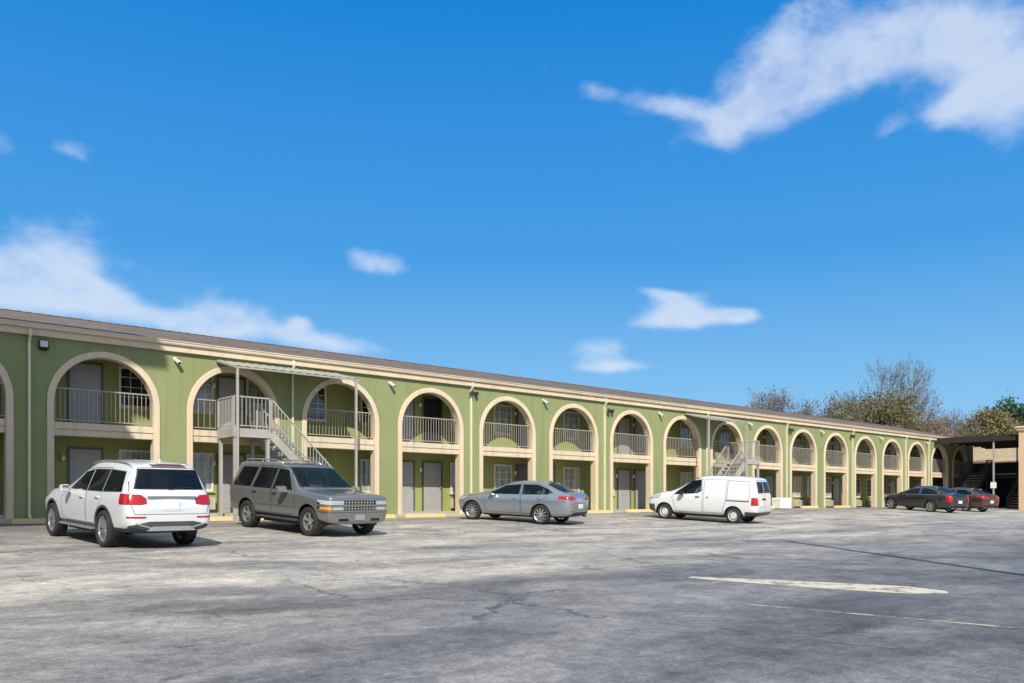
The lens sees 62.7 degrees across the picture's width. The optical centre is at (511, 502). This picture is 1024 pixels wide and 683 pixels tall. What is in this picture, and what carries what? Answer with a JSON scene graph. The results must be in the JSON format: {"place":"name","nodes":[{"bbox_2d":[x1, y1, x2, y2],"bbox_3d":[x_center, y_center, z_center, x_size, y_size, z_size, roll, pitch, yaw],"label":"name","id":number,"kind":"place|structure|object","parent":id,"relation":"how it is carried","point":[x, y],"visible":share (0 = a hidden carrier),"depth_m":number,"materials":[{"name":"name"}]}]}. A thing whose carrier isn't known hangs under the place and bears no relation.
{"place":"outdoors","nodes":[
{"label":"outdoors","id":0,"kind":"place"},
{"bbox_2d":[0,507,1023,682],"bbox_3d":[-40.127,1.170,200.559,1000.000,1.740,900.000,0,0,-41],"label":"parking lot","id":1,"kind":"structure","parent":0,"point":[619,597],"depth_m":9.73,"materials":[{"name":"grey asphalt"}]},
{"bbox_2d":[10,518,45,523],"bbox_3d":[-13.214,0.512,23.969,1.892,0.150,0.190,0,0,-40],"label":"wheel stop","id":2,"kind":"object","parent":1,"relation":"on","point":[29,521],"visible":0.39,"depth_m":23.57,"materials":[{"name":"yellow paint"}]},
{"bbox_2d":[45,459,209,546],"bbox_3d":[-8.700,-0.081,18.766,5.145,1.849,2.270,4,3,44],"label":"sport utility vehicle","id":3,"kind":"object","parent":1,"relation":"on","point":[109,503],"visible":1,"depth_m":17.21,"materials":[{"name":"white metal"}]},
{"bbox_2d":[209,516,263,520],"bbox_3d":[-9.038,0.512,27.623,1.892,0.150,0.190,0,0,-42],"label":"wheel stop","id":4,"kind":"object","parent":1,"relation":"on","point":[223,518],"visible":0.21,"depth_m":27.23,"materials":[{"name":"yellow paint"}]},
{"bbox_2d":[216,360,359,520],"bbox_3d":[-7.577,-1.931,28.699,4.564,5.643,1.467,0,0,-41],"label":"outdoor staircase","id":5,"kind":"structure","parent":1,"relation":"on","point":[262,438],"depth_m":27.70,"materials":[{"name":"metal"}]},
{"bbox_2d":[0,512,614,523],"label":"kerb","id":6,"kind":"structure","parent":1,"relation":"on","point":[2,521],"depth_m":32.26,"materials":[{"name":"concrete"}]},
{"bbox_2d":[230,458,386,535],"bbox_3d":[-5.787,-0.215,23.466,4.980,1.954,2.600,5,4,41],"label":"sport utility vehicle","id":7,"kind":"object","parent":1,"relation":"on","point":[310,499],"visible":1,"depth_m":22.67,"materials":[{"name":"grey metal"}]},
{"bbox_2d":[386,514,395,517],"bbox_3d":[-5.137,0.502,31.036,1.892,0.150,0.190,0,0,-40],"label":"wheel stop","id":8,"kind":"object","parent":1,"relation":"on","point":[390,516],"visible":0.33,"depth_m":31.44,"materials":[{"name":"yellow paint"}]},
{"bbox_2d":[404,514,445,517],"bbox_3d":[-3.369,0.490,32.583,1.892,0.150,0.190,0,0,-41],"label":"wheel stop","id":9,"kind":"object","parent":1,"relation":"on","point":[421,515],"visible":0.88,"depth_m":32.39,"materials":[{"name":"yellow paint"}]},
{"bbox_2d":[0,308,972,518],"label":"motel building","id":10,"kind":"structure","parent":1,"relation":"on","point":[79,398],"depth_m":33.13,"materials":[{"name":"green paint"}]},
{"bbox_2d":[38,339,48,350],"bbox_3d":[-13.584,-4.575,24.361,0.260,0.290,0.162,0,0,-41],"label":"floodlight","id":11,"kind":"object","parent":10,"relation":"attached to","point":[43,345],"visible":1,"depth_m":24.30,"materials":[{"name":"black plastic"}]},
{"bbox_2d":[67,447,103,484],"bbox_3d":[-13.455,-0.710,26.527,1.040,2.100,0.132,0,0,-41],"label":"door","id":12,"kind":"structure","parent":10,"relation":"in","point":[79,459],"depth_m":26.44,"materials":[{"name":"grey paint"}]},
{"bbox_2d":[67,361,103,423],"bbox_3d":[-13.455,-3.410,26.527,1.040,2.100,0.132,0,0,-41],"label":"door","id":13,"kind":"structure","parent":10,"relation":"in","point":[83,375],"depth_m":26.56,"materials":[{"name":"grey paint"}]},
{"bbox_2d":[117,366,149,410],"bbox_3d":[-12.316,-3.752,27.530,1.140,1.375,0.100,0,0,-41],"label":"window","id":14,"kind":"structure","parent":10,"relation":"in","point":[128,382],"depth_m":27.41,"materials":[{"name":"glass"}]},
{"bbox_2d":[118,449,149,459],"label":"window","id":15,"kind":"structure","parent":10,"relation":"in","point":[123,454],"depth_m":27.49,"materials":[{"name":"glass"}]},
{"bbox_2d":[173,357,180,363],"bbox_3d":[-10.691,-4.542,26.797,0.333,0.256,0.158,0,0,35],"label":"security camera","id":16,"kind":"object","parent":10,"relation":"attached to","point":[175,359],"visible":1,"depth_m":26.76,"materials":[{"name":"white paint"}]},
{"bbox_2d":[193,452,214,492],"bbox_3d":[-10.792,-1.052,28.863,1.140,1.375,0.100,0,0,-41],"label":"window","id":17,"kind":"structure","parent":10,"relation":"in","point":[202,462],"depth_m":29.05,"materials":[{"name":"glass"}]},
{"bbox_2d":[193,376,214,414],"bbox_3d":[-10.792,-3.752,28.863,1.140,1.375,0.100,0,0,-41],"label":"window","id":18,"kind":"structure","parent":10,"relation":"in","point":[206,391],"depth_m":29.05,"materials":[{"name":"glass"}]},
{"bbox_2d":[217,453,245,512],"bbox_3d":[-9.889,-0.710,29.647,1.040,2.100,0.132,0,0,-41],"label":"door","id":19,"kind":"structure","parent":10,"relation":"in","point":[227,457],"depth_m":29.55,"materials":[{"name":"grey paint"}]},
{"bbox_2d":[217,375,245,429],"bbox_3d":[-9.889,-3.410,29.647,1.040,2.100,0.132,0,0,-41],"label":"door","id":20,"kind":"structure","parent":10,"relation":"in","point":[226,385],"depth_m":29.64,"materials":[{"name":"grey paint"}]},
{"bbox_2d":[246,454,264,460],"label":"window","id":21,"kind":"structure","parent":10,"relation":"in","point":[247,455],"depth_m":30.27,"materials":[{"name":"glass"}]},
{"bbox_2d":[245,379,268,418],"bbox_3d":[-9.085,-3.752,30.357,1.140,1.375,0.100,0,0,-41],"label":"window","id":22,"kind":"structure","parent":10,"relation":"in","point":[252,390],"depth_m":30.17,"materials":[{"name":"glass"}]},
{"bbox_2d":[307,457,326,476],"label":"window","id":23,"kind":"structure","parent":10,"relation":"in","point":[307,457],"depth_m":31.87,"materials":[{"name":"glass"}]},
{"bbox_2d":[307,387,327,422],"bbox_3d":[-7.500,-3.752,31.743,1.140,1.375,0.100,0,0,-41],"label":"window","id":24,"kind":"structure","parent":10,"relation":"in","point":[319,400],"depth_m":31.92,"materials":[{"name":"glass"}]},
{"bbox_2d":[360,459,370,492],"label":"window","id":25,"kind":"structure","parent":10,"relation":"in","point":[365,464],"depth_m":33.26,"materials":[{"name":"glass"}]},
{"bbox_2d":[360,397,370,425],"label":"window","id":26,"kind":"structure","parent":10,"relation":"in","point":[363,408],"depth_m":33.20,"materials":[{"name":"glass"}]},
{"bbox_2d":[402,460,414,510],"bbox_3d":[-4.403,-0.710,34.448,1.040,2.100,0.132,0,0,-41],"label":"door","id":27,"kind":"structure","parent":10,"relation":"in","point":[408,466],"depth_m":34.59,"materials":[{"name":"grey paint"}]},
{"bbox_2d":[402,398,414,441],"bbox_3d":[-4.403,-3.410,34.448,1.040,2.100,0.132,0,0,-41],"label":"door","id":28,"kind":"structure","parent":10,"relation":"in","point":[410,410],"depth_m":34.63,"materials":[{"name":"grey paint"}]},
{"bbox_2d":[422,461,442,510],"bbox_3d":[-3.336,-0.710,35.381,1.040,2.100,0.132,0,0,-41],"label":"door","id":29,"kind":"structure","parent":10,"relation":"in","point":[432,471],"depth_m":35.40,"materials":[{"name":"grey paint"}]},
{"bbox_2d":[422,396,442,443],"bbox_3d":[-3.358,-3.410,35.406,1.040,2.100,0.065,0,0,-41],"label":"doorway","id":30,"kind":"structure","parent":10,"relation":"in","point":[432,407],"depth_m":35.39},
{"bbox_2d":[449,462,454,494],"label":"window","id":31,"kind":"structure","parent":10,"relation":"in","point":[452,465],"depth_m":36.09,"materials":[{"name":"glass"}]},
{"bbox_2d":[449,411,454,431],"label":"window","id":32,"kind":"structure","parent":10,"relation":"in","point":[451,416],"depth_m":36.06,"materials":[{"name":"glass"}]},
{"bbox_2d":[469,391,478,395],"bbox_3d":[-1.581,-4.534,34.783,0.491,0.232,0.284,0,0,-41],"label":"floodlight","id":33,"kind":"object","parent":10,"relation":"attached to","point":[471,393],"visible":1,"depth_m":34.65,"materials":[{"name":"black plastic"}]},
{"bbox_2d":[493,464,511,488],"bbox_3d":[-0.398,-1.052,37.957,1.140,1.375,0.100,0,0,-41],"label":"window","id":34,"kind":"structure","parent":10,"relation":"in","point":[502,474],"depth_m":37.92,"materials":[{"name":"glass"}]},
{"bbox_2d":[493,404,512,435],"bbox_3d":[-0.398,-3.752,37.957,1.140,1.375,0.100,0,0,-41],"label":"window","id":35,"kind":"structure","parent":10,"relation":"in","point":[501,413],"depth_m":37.96,"materials":[{"name":"glass"}]},
{"bbox_2d":[516,465,527,480],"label":"door","id":36,"kind":"structure","parent":10,"relation":"in","point":[522,470],"depth_m":38.72,"materials":[{"name":"brown paint"}]},
{"bbox_2d":[516,408,527,448],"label":"door","id":37,"kind":"structure","parent":10,"relation":"in","point":[520,420],"depth_m":38.74,"materials":[{"name":"grey paint"}]},
{"bbox_2d":[553,466,555,482],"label":"door","id":38,"kind":"structure","parent":10,"relation":"in","point":[554,467],"depth_m":40.09,"materials":[{"name":"grey paint"}]},
{"bbox_2d":[553,422,555,449],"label":"door","id":39,"kind":"structure","parent":10,"relation":"in","point":[555,422],"depth_m":40.09,"materials":[{"name":"grey paint"}]},
{"bbox_2d":[563,467,578,491],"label":"window","id":40,"kind":"structure","parent":10,"relation":"in","point":[570,474],"depth_m":40.86,"materials":[{"name":"glass"}]},
{"bbox_2d":[563,411,579,440],"bbox_3d":[2.894,-3.752,40.838,1.140,1.375,0.100,0,0,-41],"label":"window","id":41,"kind":"structure","parent":10,"relation":"in","point":[570,419],"depth_m":40.85,"materials":[{"name":"glass"}]},
{"bbox_2d":[617,469,630,509],"bbox_3d":[5.808,-0.710,43.382,1.040,2.100,0.132,0,0,-41],"label":"door","id":42,"kind":"structure","parent":10,"relation":"in","point":[624,475],"depth_m":43.37,"materials":[{"name":"grey paint"}]},
{"bbox_2d":[617,417,630,454],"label":"door","id":43,"kind":"structure","parent":10,"relation":"in","point":[624,424],"depth_m":43.41,"materials":[{"name":"grey paint"}]},
{"bbox_2d":[634,469,645,508],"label":"door","id":44,"kind":"structure","parent":10,"relation":"in","point":[640,475],"depth_m":44.20,"materials":[{"name":"grey paint"}]},
{"bbox_2d":[634,418,645,455],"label":"door","id":45,"kind":"structure","parent":10,"relation":"in","point":[638,429],"depth_m":44.14,"materials":[{"name":"grey paint"}]},
{"bbox_2d":[680,472,692,485],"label":"window","id":46,"kind":"structure","parent":10,"relation":"in","point":[685,477],"depth_m":46.79,"materials":[{"name":"glass"}]},
{"bbox_2d":[680,423,692,447],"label":"window","id":47,"kind":"structure","parent":10,"relation":"in","point":[685,432],"depth_m":46.79,"materials":[{"name":"glass"}]},
{"bbox_2d":[719,427,730,450],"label":"window","id":48,"kind":"structure","parent":10,"relation":"in","point":[724,432],"depth_m":49.23,"materials":[{"name":"glass"}]},
{"bbox_2d":[764,475,773,504],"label":"door","id":49,"kind":"structure","parent":10,"relation":"in","point":[770,478],"depth_m":52.52,"materials":[{"name":"grey paint"}]},
{"bbox_2d":[764,431,773,462],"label":"door","id":50,"kind":"structure","parent":10,"relation":"in","point":[768,440],"depth_m":52.38,"materials":[{"name":"grey paint"}]},
{"bbox_2d":[793,476,802,496],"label":"window","id":51,"kind":"structure","parent":10,"relation":"in","point":[797,480],"depth_m":54.57,"materials":[{"name":"glass"}]},
{"bbox_2d":[793,435,802,455],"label":"window","id":52,"kind":"structure","parent":10,"relation":"in","point":[798,442],"depth_m":54.64,"materials":[{"name":"paint"}]},
{"bbox_2d":[806,477,810,496],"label":"window","id":53,"kind":"structure","parent":10,"relation":"in","point":[808,479],"depth_m":55.46,"materials":[{"name":"glass"}]},
{"bbox_2d":[806,438,810,456],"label":"window","id":54,"kind":"structure","parent":10,"relation":"in","point":[807,443],"depth_m":55.46,"materials":[{"name":"paint"}]},
{"bbox_2d":[826,477,831,497],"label":"window","id":55,"kind":"structure","parent":10,"relation":"in","point":[828,479],"depth_m":57.15,"materials":[{"name":"glass"}]},
{"bbox_2d":[826,439,831,457],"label":"window","id":56,"kind":"structure","parent":10,"relation":"in","point":[828,453],"depth_m":57.15,"materials":[{"name":"paint"}]},
{"bbox_2d":[832,477,839,506],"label":"door","id":57,"kind":"structure","parent":10,"relation":"in","point":[836,481],"depth_m":57.89,"materials":[{"name":"grey paint"}]},
{"bbox_2d":[832,438,839,466],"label":"door","id":58,"kind":"structure","parent":10,"relation":"in","point":[836,445],"depth_m":57.71,"materials":[{"name":"grey paint"}]},
{"bbox_2d":[856,479,860,497],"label":"window","id":59,"kind":"structure","parent":10,"relation":"in","point":[858,481],"depth_m":59.98,"materials":[{"name":"glass"}]},
{"bbox_2d":[856,442,860,459],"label":"window","id":60,"kind":"structure","parent":10,"relation":"in","point":[859,446],"depth_m":59.98,"materials":[{"name":"paint"}]},
{"bbox_2d":[866,443,869,460],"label":"window","id":61,"kind":"structure","parent":10,"relation":"in","point":[867,447],"depth_m":60.88,"materials":[{"name":"paint"}]},
{"bbox_2d":[866,479,870,497],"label":"window","id":62,"kind":"structure","parent":10,"relation":"in","point":[868,481],"depth_m":60.98,"materials":[{"name":"glass"}]},
{"bbox_2d":[884,479,885,506],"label":"door","id":63,"kind":"structure","parent":10,"relation":"in","point":[884,479],"depth_m":62.64,"materials":[{"name":"grey paint"}]},
{"bbox_2d":[889,480,895,493],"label":"door","id":64,"kind":"structure","parent":10,"relation":"in","point":[892,488],"depth_m":63.49,"materials":[{"name":"grey paint"}]},
{"bbox_2d":[889,444,895,469],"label":"door","id":65,"kind":"structure","parent":10,"relation":"in","point":[892,451],"depth_m":63.49,"materials":[{"name":"grey paint"}]},
{"bbox_2d":[916,447,920,470],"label":"door","id":66,"kind":"structure","parent":10,"relation":"in","point":[917,453],"depth_m":66.37,"materials":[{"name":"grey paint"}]},
{"bbox_2d":[935,448,940,471],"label":"door","id":67,"kind":"structure","parent":10,"relation":"in","point":[937,456],"depth_m":68.97,"materials":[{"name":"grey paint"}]},
{"bbox_2d":[459,480,588,523],"bbox_3d":[0.373,-0.102,30.558,4.729,1.528,2.165,3,3,29],"label":"sedan","id":68,"kind":"object","parent":1,"relation":"on","point":[516,498],"visible":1,"depth_m":29.70,"materials":[{"name":"grey metal"}]},
{"bbox_2d":[587,510,612,513],"bbox_3d":[3.976,0.409,39.011,1.892,0.150,0.190,0,0,-41],"label":"wheel stop","id":69,"kind":"object","parent":1,"relation":"on","point":[599,511],"visible":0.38,"depth_m":38.98,"materials":[{"name":"yellow paint"}]},
{"bbox_2d":[625,509,652,511],"bbox_3d":[6.201,0.380,40.957,1.892,0.150,0.190,0,0,-40],"label":"wheel stop","id":70,"kind":"object","parent":1,"relation":"on","point":[638,510],"visible":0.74,"depth_m":40.83,"materials":[{"name":"yellow paint"}]},
{"bbox_2d":[649,472,771,523],"bbox_3d":[8.001,-0.306,34.154,4.722,2.046,2.200,4,3,36],"label":"panel van","id":71,"kind":"object","parent":1,"relation":"on","point":[733,499],"visible":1,"depth_m":33.15,"materials":[{"name":"white metal"}]},
{"bbox_2d":[685,413,759,492],"bbox_3d":[11.469,-1.931,45.364,4.984,5.643,1.467,0,0,-41],"label":"outdoor staircase","id":72,"kind":"structure","parent":1,"relation":"on","point":[745,461],"depth_m":45.56,"materials":[{"name":"metal"}]},
{"bbox_2d":[689,577,802,585],"bbox_3d":[3.426,1.147,12.433,1.597,0.035,0.800,0,0,26],"label":"painted line","id":73,"kind":"object","parent":1,"relation":"on","point":[760,581],"visible":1,"depth_m":12.39,"materials":[{"name":"beige paint"}]},
{"bbox_2d":[746,383,799,413],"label":"bare tree","id":74,"kind":"object","parent":1,"relation":"on","point":[777,402],"visible":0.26,"depth_m":90.96,"materials":[{"name":"grey plant"}]},
{"bbox_2d":[771,498,791,507],"bbox_3d":[15.710,0.007,48.972,1.189,0.620,0.629,0,0,-41],"label":"storage chest","id":75,"kind":"object","parent":1,"relation":"on","point":[781,502],"visible":1,"depth_m":48.65,"materials":[{"name":"white paint"}]},
{"bbox_2d":[800,506,818,507],"bbox_3d":[18.241,0.251,51.492,1.892,0.150,0.190,0,0,-41],"label":"wheel stop","id":76,"kind":"object","parent":1,"relation":"on","point":[809,507],"visible":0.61,"depth_m":51.34,"materials":[{"name":"yellow paint"}]},
{"bbox_2d":[794,395,833,416],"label":"bare tree","id":77,"kind":"object","parent":1,"relation":"on","point":[806,406],"visible":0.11,"depth_m":94.94,"materials":[{"name":"grey plant"}]},
{"bbox_2d":[833,506,850,507],"bbox_3d":[21.288,0.242,54.159,1.892,0.150,0.190,0,0,-40],"label":"wheel stop","id":78,"kind":"object","parent":1,"relation":"on","point":[841,507],"visible":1,"depth_m":53.98,"materials":[{"name":"yellow paint"}]},
{"bbox_2d":[817,388,868,420],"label":"olive tree","id":79,"kind":"object","parent":1,"relation":"on","point":[828,412],"visible":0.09,"depth_m":84.65,"materials":[{"name":"grey plant"}]},
{"bbox_2d":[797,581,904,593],"bbox_3d":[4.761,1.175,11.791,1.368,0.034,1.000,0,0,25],"label":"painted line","id":80,"kind":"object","parent":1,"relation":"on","point":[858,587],"visible":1,"depth_m":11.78,"materials":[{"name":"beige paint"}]},
{"bbox_2d":[748,604,998,626],"bbox_3d":[3.974,1.208,8.957,3.132,0.064,0.080,0,0,33],"label":"painted line","id":81,"kind":"object","parent":1,"relation":"on","point":[893,617],"visible":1,"depth_m":8.76,"materials":[{"name":"beige paint"}]},
{"bbox_2d":[826,382,934,431],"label":"olive tree","id":82,"kind":"object","parent":1,"relation":"on","point":[882,414],"visible":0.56,"depth_m":78.79,"materials":[{"name":"green plant"}]},
{"bbox_2d":[858,355,949,434],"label":"bare tree","id":83,"kind":"object","parent":1,"relation":"on","point":[901,384],"visible":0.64,"depth_m":83.93,"materials":[{"name":"brown plant"}]},
{"bbox_2d":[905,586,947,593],"bbox_3d":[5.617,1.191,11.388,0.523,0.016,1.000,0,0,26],"label":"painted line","id":84,"kind":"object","parent":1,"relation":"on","point":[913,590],"visible":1,"depth_m":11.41,"materials":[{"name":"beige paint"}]},
{"bbox_2d":[884,486,968,511],"bbox_3d":[24.916,-0.302,50.743,2.176,1.558,4.849,1,3,-25],"label":"sedan","id":85,"kind":"object","parent":1,"relation":"on","point":[932,498],"visible":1,"depth_m":49.60,"materials":[{"name":"black metal"}]},
{"bbox_2d":[899,408,959,436],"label":"tree","id":86,"kind":"object","parent":1,"relation":"on","point":[936,429],"visible":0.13,"depth_m":88.23,"materials":[{"name":"brown plant"}]},
{"bbox_2d":[927,407,985,449],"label":"bare tree","id":87,"kind":"object","parent":1,"relation":"on","point":[957,423],"visible":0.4,"depth_m":99.82,"materials":[{"name":"grey plant"}]},
{"bbox_2d":[953,460,992,493],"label":"passage staircase","id":88,"kind":"structure","parent":1,"relation":"on","point":[985,475],"depth_m":67.03,"materials":[{"name":"metal"}]},
{"bbox_2d":[950,487,998,511],"bbox_3d":[28.843,-0.297,54.405,2.165,1.528,4.729,1,3,-27],"label":"sedan","id":89,"kind":"object","parent":1,"relation":"on","point":[981,500],"visible":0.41,"depth_m":52.55,"materials":[{"name":"red metal"}]},
{"bbox_2d":[937,434,1018,506],"bbox_3d":[38.106,-2.120,65.671,9.720,5.720,5.500,0,0,-41],"label":"covered passage","id":90,"kind":"object","parent":1,"relation":"on","point":[993,442],"visible":0.82,"depth_m":63.52,"materials":[{"name":"brown metal"}]},
{"bbox_2d":[990,482,995,487],"bbox_3d":[35.301,-1.310,61.596,0.012,0.440,0.400,0,0,-41],"label":"notice sign","id":91,"kind":"object","parent":90,"relation":"attached to","point":[992,484],"visible":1,"depth_m":61.61,"materials":[{"name":"white paint"}]},
{"bbox_2d":[955,404,1023,436],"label":"olive tree","id":92,"kind":"object","parent":1,"relation":"on","point":[996,422],"visible":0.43,"depth_m":102.40,"materials":[{"name":"green plant"}]},
{"bbox_2d":[973,461,1018,506],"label":"walkway bridge","id":93,"kind":"structure","parent":1,"relation":"on","point":[1005,477],"depth_m":70.03,"materials":[{"name":"metal"}]},
{"bbox_2d":[973,446,1018,473],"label":"tan building","id":94,"kind":"structure","parent":1,"relation":"on","point":[980,454],"depth_m":95.79,"materials":[{"name":"beige paint"}]},
{"bbox_2d":[981,389,1023,432],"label":"green tree","id":95,"kind":"object","parent":1,"relation":"on","point":[1017,411],"visible":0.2,"depth_m":106.51,"materials":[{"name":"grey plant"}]},
{"bbox_2d":[1007,473,1018,508],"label":"passage staircase","id":96,"kind":"structure","parent":1,"relation":"on","point":[1013,498],"depth_m":63.57,"materials":[{"name":"metal"}]},
{"bbox_2d":[1015,426,1023,509],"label":"motel wing","id":97,"kind":"structure","parent":1,"relation":"on","point":[1020,429],"depth_m":59.98,"materials":[{"name":"beige paint"}]},
{"bbox_2d":[0,0,1023,435],"label":"sky","id":98,"kind":"structure","parent":0,"point":[714,201],"materials":[{"name":"blue"}]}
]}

